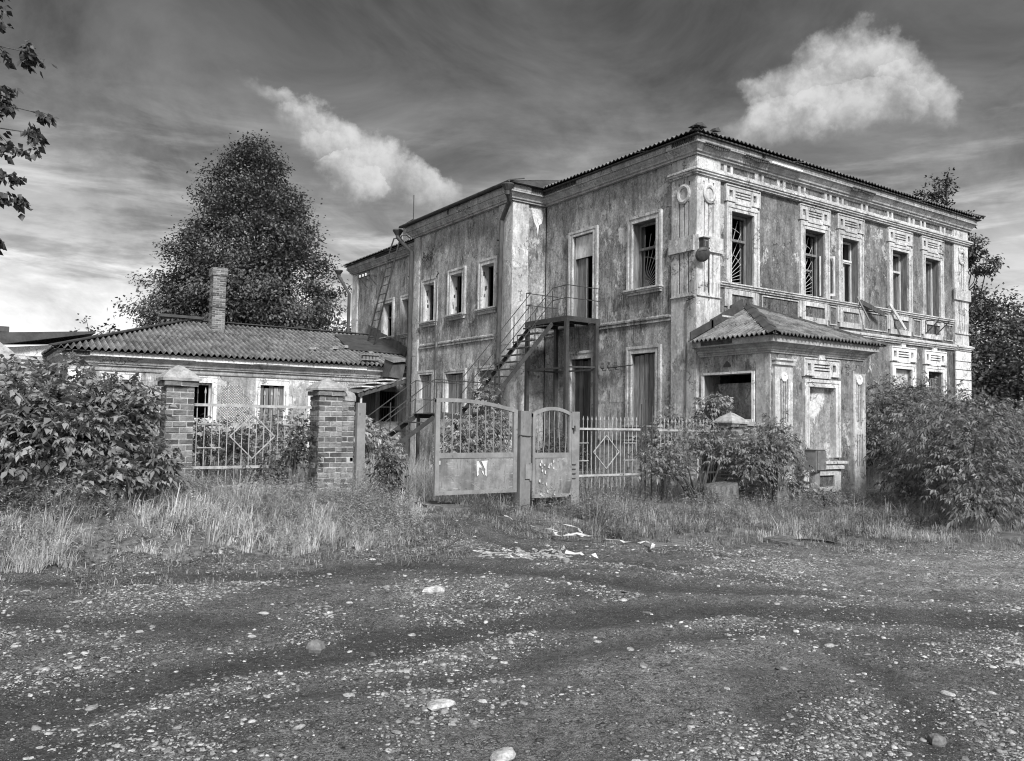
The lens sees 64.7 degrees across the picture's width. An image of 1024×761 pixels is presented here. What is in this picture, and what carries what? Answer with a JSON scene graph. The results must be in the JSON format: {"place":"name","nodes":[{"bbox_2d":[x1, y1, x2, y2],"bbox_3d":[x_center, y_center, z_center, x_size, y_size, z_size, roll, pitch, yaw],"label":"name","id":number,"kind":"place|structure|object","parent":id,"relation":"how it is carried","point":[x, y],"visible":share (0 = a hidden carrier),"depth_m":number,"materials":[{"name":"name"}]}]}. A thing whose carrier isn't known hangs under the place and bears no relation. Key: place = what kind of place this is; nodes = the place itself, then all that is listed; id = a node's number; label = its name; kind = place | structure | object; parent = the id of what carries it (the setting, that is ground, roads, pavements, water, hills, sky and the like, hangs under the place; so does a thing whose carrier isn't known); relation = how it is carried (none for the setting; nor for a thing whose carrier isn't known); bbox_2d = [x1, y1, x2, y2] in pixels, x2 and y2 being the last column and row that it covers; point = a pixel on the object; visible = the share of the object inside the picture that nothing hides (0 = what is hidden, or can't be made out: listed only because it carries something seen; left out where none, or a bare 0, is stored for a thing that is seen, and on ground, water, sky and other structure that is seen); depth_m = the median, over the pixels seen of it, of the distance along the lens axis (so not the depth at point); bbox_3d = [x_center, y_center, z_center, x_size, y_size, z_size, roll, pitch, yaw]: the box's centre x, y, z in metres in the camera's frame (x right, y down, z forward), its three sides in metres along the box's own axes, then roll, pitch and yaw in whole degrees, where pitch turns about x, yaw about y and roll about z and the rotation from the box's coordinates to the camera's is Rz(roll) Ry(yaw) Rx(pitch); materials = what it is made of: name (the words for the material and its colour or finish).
{"place":"outdoors","nodes":[
{"label":"outdoors","id":0,"kind":"place"},
{"bbox_2d":[9,445,716,505],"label":"grass","id":1,"kind":"structure","parent":0,"point":[235,475],"depth_m":15.55,"materials":[{"name":"grey plant"}]},
{"bbox_2d":[408,500,514,515],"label":"path","id":2,"kind":"structure","parent":0,"point":[446,506],"depth_m":12.51,"materials":[{"name":"grey soil"}]},
{"bbox_2d":[0,515,1023,760],"bbox_3d":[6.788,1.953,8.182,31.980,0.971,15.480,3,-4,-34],"label":"road","id":3,"kind":"structure","parent":0,"point":[758,691],"depth_m":5.33,"materials":[{"name":"grey gravel"}]},
{"bbox_2d":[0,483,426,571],"bbox_3d":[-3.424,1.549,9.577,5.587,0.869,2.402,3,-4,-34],"label":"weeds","id":4,"kind":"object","parent":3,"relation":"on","point":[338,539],"visible":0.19,"depth_m":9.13,"materials":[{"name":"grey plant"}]},
{"bbox_2d":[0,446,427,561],"bbox_3d":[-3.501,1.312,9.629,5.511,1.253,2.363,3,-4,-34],"label":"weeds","id":5,"kind":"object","parent":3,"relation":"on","point":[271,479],"visible":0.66,"depth_m":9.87,"materials":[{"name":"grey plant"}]},
{"bbox_2d":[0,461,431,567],"bbox_3d":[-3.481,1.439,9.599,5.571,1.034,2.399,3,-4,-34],"label":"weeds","id":6,"kind":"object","parent":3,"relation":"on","point":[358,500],"visible":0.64,"depth_m":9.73,"materials":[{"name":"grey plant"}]},
{"bbox_2d":[306,639,325,653],"bbox_3d":[-1.317,1.786,5.423,0.129,0.082,0.136,2,-3,-16],"label":"road stone","id":7,"kind":"object","parent":3,"relation":"on","point":[316,646],"visible":1,"depth_m":5.38,"materials":[{"name":"grey stone"}]},
{"bbox_2d":[427,698,455,710],"bbox_3d":[-0.381,1.719,4.302,0.168,0.042,0.113,3,-4,-34],"label":"road stone","id":8,"kind":"object","parent":3,"relation":"on","point":[438,704],"visible":1,"depth_m":4.26,"materials":[{"name":"white stone"}]},
{"bbox_2d":[490,747,515,760],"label":"road stone","id":9,"kind":"object","parent":3,"relation":"on","point":[505,754],"visible":1,"depth_m":3.65,"materials":[{"name":"white stone"}]},
{"bbox_2d":[473,546,572,558],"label":"plaster crumbs","id":10,"kind":"object","parent":3,"relation":"on","point":[523,553],"visible":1,"depth_m":9.55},
{"bbox_2d":[553,531,654,548],"bbox_3d":[1.243,2.046,10.502,1.490,0.111,0.616,-1,-4,31],"label":"plastic strip","id":11,"kind":"object","parent":3,"relation":"on","point":[652,545],"visible":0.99,"depth_m":10.57,"materials":[{"name":"white plastic"}]},
{"bbox_2d":[762,535,803,545],"bbox_3d":[3.576,2.125,10.667,0.304,0.090,0.546,2,-3,-24],"label":"concrete fragment","id":12,"kind":"object","parent":3,"relation":"on","point":[784,541],"visible":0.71,"depth_m":10.60,"materials":[{"name":"grey concrete"}]},
{"bbox_2d":[772,472,797,507],"bbox_3d":[5.434,2.224,16.143,0.616,0.820,0.255,2,-3,-25],"label":"concrete slab","id":13,"kind":"object","parent":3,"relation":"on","point":[779,492],"depth_m":16.02,"materials":[{"name":"concrete"}]},
{"bbox_2d":[794,539,847,547],"bbox_3d":[4.049,2.244,10.853,0.840,0.145,0.840,3,-4,-34],"label":"plank","id":14,"kind":"object","parent":3,"relation":"on","point":[834,543],"visible":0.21,"depth_m":10.96,"materials":[{"name":"wood"}]},
{"bbox_2d":[927,733,946,746],"bbox_3d":[2.111,1.791,4.020,0.083,0.062,0.091,1,-3,-5],"label":"road stone","id":15,"kind":"object","parent":3,"relation":"on","point":[936,739],"visible":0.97,"depth_m":4.00,"materials":[{"name":"grey stone"}]},
{"bbox_2d":[0,455,1023,572],"bbox_3d":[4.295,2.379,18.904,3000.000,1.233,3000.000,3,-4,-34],"label":"ground","id":16,"kind":"structure","parent":0,"point":[197,541],"depth_m":9.19,"materials":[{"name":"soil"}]},
{"bbox_2d":[0,342,20,476],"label":"brick pillar","id":17,"kind":"structure","parent":16,"relation":"on","point":[5,351],"depth_m":9.45,"materials":[{"name":"brick"}]},
{"bbox_2d":[0,0,58,255],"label":"linden tree","id":18,"kind":"object","parent":16,"relation":"on","point":[29,55],"visible":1,"depth_m":9.19,"materials":[{"name":"black plant"}]},
{"bbox_2d":[0,454,83,518],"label":"broadleaf shrub","id":19,"kind":"object","parent":16,"relation":"on","point":[16,488],"visible":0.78,"depth_m":8.47,"materials":[{"name":"grey plant"}]},
{"bbox_2d":[0,348,195,499],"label":"broadleaf shrub","id":20,"kind":"object","parent":16,"relation":"on","point":[86,423],"visible":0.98,"depth_m":9.09,"materials":[{"name":"grey plant"}]},
{"bbox_2d":[70,313,144,335],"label":"tree","id":21,"kind":"object","parent":16,"relation":"on","point":[110,329],"visible":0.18,"depth_m":45.25,"materials":[{"name":"grey plant"}]},
{"bbox_2d":[156,365,201,482],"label":"brick pillar","id":22,"kind":"structure","parent":16,"relation":"on","point":[179,383],"depth_m":10.53,"materials":[{"name":"brick"}]},
{"bbox_2d":[0,267,411,462],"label":"outbuilding","id":23,"kind":"structure","parent":16,"relation":"on","point":[216,353],"depth_m":27.68,"materials":[{"name":"paint"}]},
{"bbox_2d":[100,372,141,421],"bbox_3d":[-12.037,0.543,24.836,1.160,1.570,0.280,3,-4,-34],"label":"window","id":24,"kind":"structure","parent":23,"relation":"in","point":[126,375],"depth_m":24.84,"materials":[{"name":"paint"}]},
{"bbox_2d":[193,376,217,422],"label":"window","id":25,"kind":"structure","parent":23,"relation":"in","point":[205,379],"depth_m":26.32,"materials":[{"name":"paint"}]},
{"bbox_2d":[254,378,288,423],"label":"window","id":26,"kind":"structure","parent":23,"relation":"in","point":[260,383],"depth_m":27.47,"materials":[{"name":"paint"}]},
{"bbox_2d":[359,352,379,360],"bbox_3d":[-5.183,-0.864,29.284,0.800,0.310,0.200,3,-4,-34],"label":"wooden crate","id":27,"kind":"object","parent":23,"relation":"on","point":[366,356],"visible":1,"depth_m":29.23,"materials":[{"name":"grey wood"}]},
{"bbox_2d":[347,387,402,455],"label":"wall","id":28,"kind":"structure","parent":23,"relation":"in","point":[372,400],"depth_m":29.57,"materials":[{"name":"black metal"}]},
{"bbox_2d":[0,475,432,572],"bbox_3d":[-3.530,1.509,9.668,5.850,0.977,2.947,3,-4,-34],"label":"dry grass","id":29,"kind":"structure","parent":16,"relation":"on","point":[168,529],"depth_m":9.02,"materials":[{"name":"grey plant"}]},
{"bbox_2d":[107,129,351,364],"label":"conical tree","id":30,"kind":"object","parent":16,"relation":"on","point":[253,296],"visible":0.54,"depth_m":40.46,"materials":[{"name":"grey plant"}]},
{"bbox_2d":[192,413,267,484],"bbox_3d":[-4.239,1.077,11.639,1.167,1.213,1.641,0,-3,12],"label":"shrub","id":31,"kind":"object","parent":16,"relation":"on","point":[215,441],"visible":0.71,"depth_m":11.63,"materials":[{"name":"grey plant"}]},
{"bbox_2d":[212,404,309,483],"bbox_3d":[-3.882,1.115,13.126,1.780,1.477,2.359,1,-3,-3],"label":"shrub","id":32,"kind":"object","parent":16,"relation":"on","point":[267,436],"visible":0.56,"depth_m":13.14,"materials":[{"name":"grey plant"}]},
{"bbox_2d":[219,483,310,494],"bbox_3d":[-3.627,1.667,11.179,1.633,0.442,0.356,3,-4,-34],"label":"brick footing","id":33,"kind":"object","parent":16,"relation":"on","point":[280,488],"visible":0.05,"depth_m":11.34,"materials":[{"name":"grey brick"}]},
{"bbox_2d":[191,388,311,483],"bbox_3d":[-3.601,0.773,11.236,1.650,1.305,0.050,3,-4,-34],"label":"fence panel","id":34,"kind":"object","parent":33,"relation":"on","point":[242,405],"visible":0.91,"depth_m":11.17,"materials":[{"name":"paint"}]},
{"bbox_2d":[242,412,328,488],"bbox_3d":[-3.217,1.092,11.386,1.138,1.315,0.674,3,-4,-34],"label":"bush","id":35,"kind":"object","parent":16,"relation":"on","point":[293,449],"visible":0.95,"depth_m":11.36,"materials":[{"name":"grey plant"}]},
{"bbox_2d":[306,378,355,496],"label":"brick pillar","id":36,"kind":"structure","parent":16,"relation":"on","point":[332,412],"depth_m":11.72,"materials":[{"name":"brick"}]},
{"bbox_2d":[353,403,365,493],"bbox_3d":[-2.237,1.239,11.922,0.143,1.820,0.118,3,-4,-34],"label":"gate post","id":37,"kind":"object","parent":16,"relation":"on","point":[360,425],"visible":0.56,"depth_m":11.91,"materials":[{"name":"paint"}]},
{"bbox_2d":[353,415,409,466],"bbox_3d":[-2.792,1.434,16.088,1.395,1.677,2.474,0,-3,9],"label":"elder sapling","id":38,"kind":"object","parent":16,"relation":"on","point":[375,438],"visible":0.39,"depth_m":15.97,"materials":[{"name":"grey plant"}]},
{"bbox_2d":[364,443,408,504],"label":"nettle clump","id":39,"kind":"object","parent":16,"relation":"on","point":[380,464],"visible":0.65,"depth_m":11.78,"materials":[{"name":"grey plant"}]},
{"bbox_2d":[280,447,573,503],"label":"dry stalks","id":40,"kind":"object","parent":16,"relation":"on","point":[422,484],"visible":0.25,"depth_m":14.02,"materials":[{"name":"grey plant"}]},
{"bbox_2d":[430,412,511,465],"bbox_3d":[-0.734,1.528,17.027,1.643,1.764,2.968,0,-3,20],"label":"elder sapling","id":41,"kind":"object","parent":16,"relation":"on","point":[481,435],"visible":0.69,"depth_m":16.88,"materials":[{"name":"grey plant"}]},
{"bbox_2d":[353,284,600,481],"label":"iron staircase","id":42,"kind":"structure","parent":16,"relation":"on","point":[566,321],"depth_m":21.62,"materials":[{"name":"grey metal"}]},
{"bbox_2d":[470,369,510,452],"bbox_3d":[-0.570,1.149,19.857,1.005,2.853,0.860,-1,-3,26],"label":"elder sapling","id":43,"kind":"object","parent":16,"relation":"on","point":[483,393],"visible":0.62,"depth_m":19.88,"materials":[{"name":"grey plant"}]},
{"bbox_2d":[477,439,511,497],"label":"shrub","id":44,"kind":"object","parent":16,"relation":"on","point":[498,447],"visible":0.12,"depth_m":15.53,"materials":[{"name":"grey plant"}]},
{"bbox_2d":[0,501,1023,600],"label":"grass","id":45,"kind":"structure","parent":16,"relation":"on","point":[528,533],"depth_m":9.64,"materials":[{"name":"grey plant"}]},
{"bbox_2d":[513,411,532,509],"bbox_3d":[0.190,1.429,13.594,0.327,1.835,0.215,3,-4,-34],"label":"gate post","id":46,"kind":"object","parent":16,"relation":"on","point":[524,471],"visible":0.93,"depth_m":13.53,"materials":[{"name":"paint"}]},
{"bbox_2d":[433,398,517,495],"bbox_3d":[-0.563,1.064,13.071,1.555,1.524,0.064,3,-4,-34],"label":"gate leaf","id":47,"kind":"object","parent":46,"relation":"attached to","point":[494,472],"visible":1,"depth_m":13.02,"materials":[{"name":"paint"}]},
{"bbox_2d":[536,426,594,498],"bbox_3d":[0.925,1.630,15.724,1.020,1.500,1.637,0,-3,25],"label":"shrub","id":48,"kind":"object","parent":16,"relation":"on","point":[551,448],"visible":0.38,"depth_m":15.41,"materials":[{"name":"grey plant"}]},
{"bbox_2d":[568,412,579,507],"bbox_3d":[1.091,1.460,14.175,0.187,1.825,0.155,3,-4,-34],"label":"gate post","id":49,"kind":"object","parent":16,"relation":"on","point":[575,448],"visible":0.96,"depth_m":14.16,"materials":[{"name":"paint"}]},
{"bbox_2d":[530,407,571,497],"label":"wicket gate","id":50,"kind":"structure","parent":49,"relation":"attached to","point":[554,468],"depth_m":13.86,"materials":[{"name":"metal"}]},
{"bbox_2d":[579,416,640,487],"bbox_3d":[1.739,1.312,14.877,1.650,1.305,0.050,3,-4,-34],"label":"fence panel","id":51,"kind":"object","parent":49,"relation":"attached to","point":[604,429],"visible":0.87,"depth_m":14.93,"materials":[{"name":"paint"}]},
{"bbox_2d":[640,404,641,498],"bbox_3d":[2.468,1.456,15.444,0.029,2.010,0.028,3,-4,-34],"label":"iron rod","id":52,"kind":"object","parent":16,"relation":"on","point":[641,454],"visible":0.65,"depth_m":15.44,"materials":[{"name":"grey metal"}]},
{"bbox_2d":[644,400,646,499],"bbox_3d":[2.559,1.416,15.509,0.029,2.100,0.028,3,-4,-34],"label":"iron rod","id":53,"kind":"object","parent":16,"relation":"on","point":[645,444],"visible":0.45,"depth_m":15.51,"materials":[{"name":"grey metal"}]},
{"bbox_2d":[626,396,687,499],"bbox_3d":[3.078,1.425,16.811,1.494,2.223,1.020,3,-4,-34],"label":"elder sapling","id":54,"kind":"object","parent":16,"relation":"on","point":[668,417],"visible":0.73,"depth_m":16.83,"materials":[{"name":"grey plant"}]},
{"bbox_2d":[334,122,985,501],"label":"old house","id":55,"kind":"structure","parent":16,"relation":"on","point":[804,254],"depth_m":22.19,"materials":[{"name":"paint"}]},
{"bbox_2d":[379,297,394,338],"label":"window","id":56,"kind":"structure","parent":55,"relation":"in","point":[389,300],"depth_m":33.04,"materials":[{"name":"paint"}]},
{"bbox_2d":[367,234,410,343],"bbox_3d":[-4.864,-3.550,32.060,2.347,4.198,0.644,-2,-4,41],"label":"roof ladder","id":57,"kind":"object","parent":55,"relation":"attached to","point":[390,275],"visible":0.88,"depth_m":31.92,"materials":[{"name":"metal"}]},
{"bbox_2d":[397,294,412,337],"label":"window","id":58,"kind":"structure","parent":55,"relation":"in","point":[403,297],"depth_m":31.93,"materials":[{"name":"paint"}]},
{"bbox_2d":[417,370,435,412],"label":"window","id":59,"kind":"structure","parent":55,"relation":"in","point":[428,390],"depth_m":27.65,"materials":[{"name":"paint"}]},
{"bbox_2d":[418,276,437,327],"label":"window","id":60,"kind":"structure","parent":55,"relation":"in","point":[422,323],"depth_m":27.89,"materials":[{"name":"paint"}]},
{"bbox_2d":[442,368,466,411],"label":"window","id":61,"kind":"structure","parent":55,"relation":"in","point":[452,387],"depth_m":26.14,"materials":[{"name":"paint"}]},
{"bbox_2d":[444,266,466,320],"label":"window","id":62,"kind":"structure","parent":55,"relation":"in","point":[449,317],"depth_m":26.23,"materials":[{"name":"paint"}]},
{"bbox_2d":[473,365,495,411],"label":"window","id":63,"kind":"structure","parent":55,"relation":"in","point":[485,367],"depth_m":24.61,"materials":[{"name":"paint"}]},
{"bbox_2d":[474,255,497,314],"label":"window","id":64,"kind":"structure","parent":55,"relation":"in","point":[494,259],"depth_m":24.78,"materials":[{"name":"paint"}]},
{"bbox_2d":[568,350,592,472],"bbox_3d":[1.990,0.852,22.593,0.250,3.360,1.280,3,-4,-34],"label":"door","id":65,"kind":"structure","parent":55,"relation":"in","point":[584,379],"depth_m":22.66,"materials":[{"name":"paint"}]},
{"bbox_2d":[567,225,598,318],"bbox_3d":[2.073,-2.942,22.780,0.270,2.640,1.270,3,-4,-34],"label":"door","id":66,"kind":"structure","parent":55,"relation":"in","point":[587,245],"depth_m":22.91,"materials":[{"name":"paint"}]},
{"bbox_2d":[622,344,662,437],"bbox_3d":[3.345,0.278,20.532,0.290,2.330,1.310,3,-4,-34],"label":"window","id":67,"kind":"structure","parent":55,"relation":"in","point":[648,367],"depth_m":20.61,"materials":[{"name":"paint"}]},
{"bbox_2d":[623,209,662,296],"bbox_3d":[3.475,-3.242,20.769,0.468,2.070,1.310,3,-4,-34],"label":"window","id":68,"kind":"structure","parent":55,"relation":"in","point":[658,214],"depth_m":20.88,"materials":[{"name":"paint"}]},
{"bbox_2d":[685,256,709,438],"bbox_3d":[4.424,-0.787,19.188,0.566,4.550,0.249,1,-3,1],"label":"wall cable","id":69,"kind":"object","parent":55,"relation":"attached to","point":[686,337],"depth_m":19.31,"materials":[{"name":"metal"}]},
{"bbox_2d":[695,236,709,261],"bbox_3d":[4.505,-3.095,19.075,0.411,0.592,0.302,3,-4,-34],"label":"street lamp","id":70,"kind":"object","parent":55,"relation":"attached to","point":[702,253],"visible":1,"depth_m":19.02,"materials":[{"name":"metal"}]},
{"bbox_2d":[724,183,760,309],"bbox_3d":[5.664,-3.238,20.292,1.320,3.160,0.388,3,-4,-34],"label":"window","id":71,"kind":"structure","parent":55,"relation":"in","point":[743,199],"depth_m":20.27,"materials":[{"name":"paint"}]},
{"bbox_2d":[798,203,834,324],"bbox_3d":[8.149,-3.110,21.955,1.464,3.160,0.450,3,-4,-34],"label":"window","id":72,"kind":"structure","parent":55,"relation":"in","point":[816,218],"depth_m":21.95,"materials":[{"name":"paint"}]},
{"bbox_2d":[835,213,864,329],"bbox_3d":[9.447,-3.040,22.875,1.290,3.160,0.380,3,-4,-34],"label":"window","id":73,"kind":"structure","parent":55,"relation":"in","point":[852,227],"depth_m":22.79,"materials":[{"name":"paint"}]},
{"bbox_2d":[860,299,884,315],"bbox_3d":[10.280,-2.066,23.054,0.983,0.425,0.032,2,-3,-25],"label":"loose plank","id":74,"kind":"object","parent":55,"relation":"attached to","point":[873,308],"visible":1,"depth_m":23.04,"materials":[{"name":"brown wood"}]},
{"bbox_2d":[886,227,912,335],"bbox_3d":[11.489,-2.929,24.357,1.340,3.160,0.520,3,-4,-34],"label":"window","id":75,"kind":"structure","parent":55,"relation":"in","point":[901,239],"depth_m":24.33,"materials":[{"name":"paint"}]},
{"bbox_2d":[889,344,916,418],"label":"window","id":76,"kind":"structure","parent":55,"relation":"in","point":[902,354],"depth_m":24.16,"materials":[{"name":"paint"}]},
{"bbox_2d":[919,235,944,340],"bbox_3d":[12.990,-2.851,25.384,1.340,3.160,0.520,3,-4,-34],"label":"window","id":77,"kind":"structure","parent":55,"relation":"in","point":[933,247],"depth_m":25.32,"materials":[{"name":"paint"}]},
{"bbox_2d":[922,348,946,410],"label":"window","id":78,"kind":"structure","parent":55,"relation":"in","point":[933,357],"depth_m":25.17,"materials":[{"name":"paint"}]},
{"bbox_2d":[659,418,716,485],"bbox_3d":[3.503,1.414,16.084,1.650,1.305,0.050,3,-4,-34],"label":"fence panel","id":79,"kind":"object","parent":16,"relation":"on","point":[671,443],"visible":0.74,"depth_m":15.98,"materials":[{"name":"paint"}]},
{"bbox_2d":[620,408,763,503],"bbox_3d":[3.425,1.505,15.736,3.631,1.937,1.706,3,-4,-34],"label":"shrub","id":80,"kind":"object","parent":16,"relation":"on","point":[701,442],"visible":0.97,"depth_m":15.71,"materials":[{"name":"grey plant"}]},
{"bbox_2d":[690,391,734,482],"bbox_3d":[4.245,1.405,17.155,1.258,2.371,0.895,3,-4,-34],"label":"elder sapling","id":81,"kind":"object","parent":16,"relation":"on","point":[709,407],"visible":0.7,"depth_m":17.07,"materials":[{"name":"grey plant"}]},
{"bbox_2d":[702,481,739,507],"bbox_3d":[4.054,2.243,15.649,0.822,0.558,0.813,3,-4,-34],"label":"concrete block","id":82,"kind":"object","parent":16,"relation":"on","point":[722,487],"visible":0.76,"depth_m":15.38,"materials":[{"name":"grey concrete"}]},
{"bbox_2d":[530,479,930,523],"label":"weeds","id":83,"kind":"object","parent":16,"relation":"on","point":[697,500],"visible":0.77,"depth_m":14.47,"materials":[{"name":"grey plant"}]},
{"bbox_2d":[712,412,764,501],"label":"brick pillar","id":84,"kind":"structure","parent":16,"relation":"on","point":[731,420],"depth_m":16.73,"materials":[{"name":"brick"}]},
{"bbox_2d":[714,409,817,505],"bbox_3d":[5.100,1.566,16.171,2.306,2.019,1.451,3,-4,-34],"label":"shrub","id":85,"kind":"object","parent":16,"relation":"on","point":[780,456],"visible":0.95,"depth_m":16.02,"materials":[{"name":"grey plant"}]},
{"bbox_2d":[803,449,826,503],"bbox_3d":[6.443,2.115,17.180,0.375,1.305,0.330,3,-4,-34],"label":"utility box","id":86,"kind":"object","parent":16,"relation":"on","point":[817,460],"visible":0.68,"depth_m":17.10,"materials":[{"name":"paint"}]},
{"bbox_2d":[817,451,826,469],"bbox_3d":[6.548,1.694,17.094,0.335,0.400,0.040,3,-4,-34],"label":"cabinet door","id":87,"kind":"structure","parent":86,"relation":"in","point":[821,455],"depth_m":17.06,"materials":[{"name":"metal"}]},
{"bbox_2d":[803,484,857,507],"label":"shrub","id":88,"kind":"object","parent":16,"relation":"on","point":[824,492],"visible":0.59,"depth_m":16.50,"materials":[{"name":"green plant"}]},
{"bbox_2d":[863,370,981,494],"bbox_3d":[10.598,1.394,21.079,6.119,3.322,3.150,3,-4,-34],"label":"maple shrub","id":89,"kind":"object","parent":16,"relation":"on","point":[894,400],"visible":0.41,"depth_m":20.41,"materials":[{"name":"grey plant"}]},
{"bbox_2d":[872,401,977,503],"bbox_3d":[9.483,1.639,18.427,2.373,2.480,3.988,-1,-3,26],"label":"maple shrub","id":90,"kind":"object","parent":16,"relation":"on","point":[897,483],"visible":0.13,"depth_m":17.70,"materials":[{"name":"grey plant"}]},
{"bbox_2d":[866,387,1023,535],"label":"maple shrub","id":91,"kind":"object","parent":16,"relation":"on","point":[975,484],"visible":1,"depth_m":14.09,"materials":[{"name":"grey plant"}]},
{"bbox_2d":[913,167,1008,307],"bbox_3d":[18.974,-2.704,34.797,3.713,13.914,4.385,1,-3,-8],"label":"slender tree","id":92,"kind":"object","parent":16,"relation":"on","point":[973,257],"visible":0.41,"depth_m":34.86,"materials":[{"name":"black plant"}]},
{"bbox_2d":[968,281,1023,426],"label":"background tree","id":93,"kind":"object","parent":16,"relation":"on","point":[987,310],"visible":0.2,"depth_m":42.40,"materials":[{"name":"grey plant"}]},
{"bbox_2d":[972,322,1023,461],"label":"background tree","id":94,"kind":"object","parent":16,"relation":"on","point":[1008,349],"visible":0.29,"depth_m":38.56,"materials":[{"name":"plant"}]},
{"bbox_2d":[977,397,1023,462],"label":"maple shrub","id":95,"kind":"object","parent":16,"relation":"on","point":[1020,410],"visible":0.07,"depth_m":19.26,"materials":[{"name":"grey plant"}]},
{"bbox_3d":[-5.304,1.445,10.038,1.644,0.412,0.355,3,-4,-34],"label":"brick footing","id":96,"kind":"object","parent":16,"relation":"on","visible":0},
{"bbox_2d":[15,369,160,474],"bbox_3d":[-5.280,0.540,10.093,1.650,1.305,0.050,3,-4,-34],"label":"fence panel","id":97,"kind":"object","parent":96,"relation":"on","point":[155,392],"visible":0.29,"depth_m":10.30,"materials":[{"name":"paint"}]},
{"bbox_2d":[0,0,1023,399],"label":"sky","id":98,"kind":"structure","parent":0,"point":[374,106],"materials":[{"name":"grey"}]},
{"bbox_2d":[448,490,1023,544],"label":"grass","id":99,"kind":"structure","parent":0,"point":[888,512],"depth_m":12.76,"materials":[{"name":"grey plant"}]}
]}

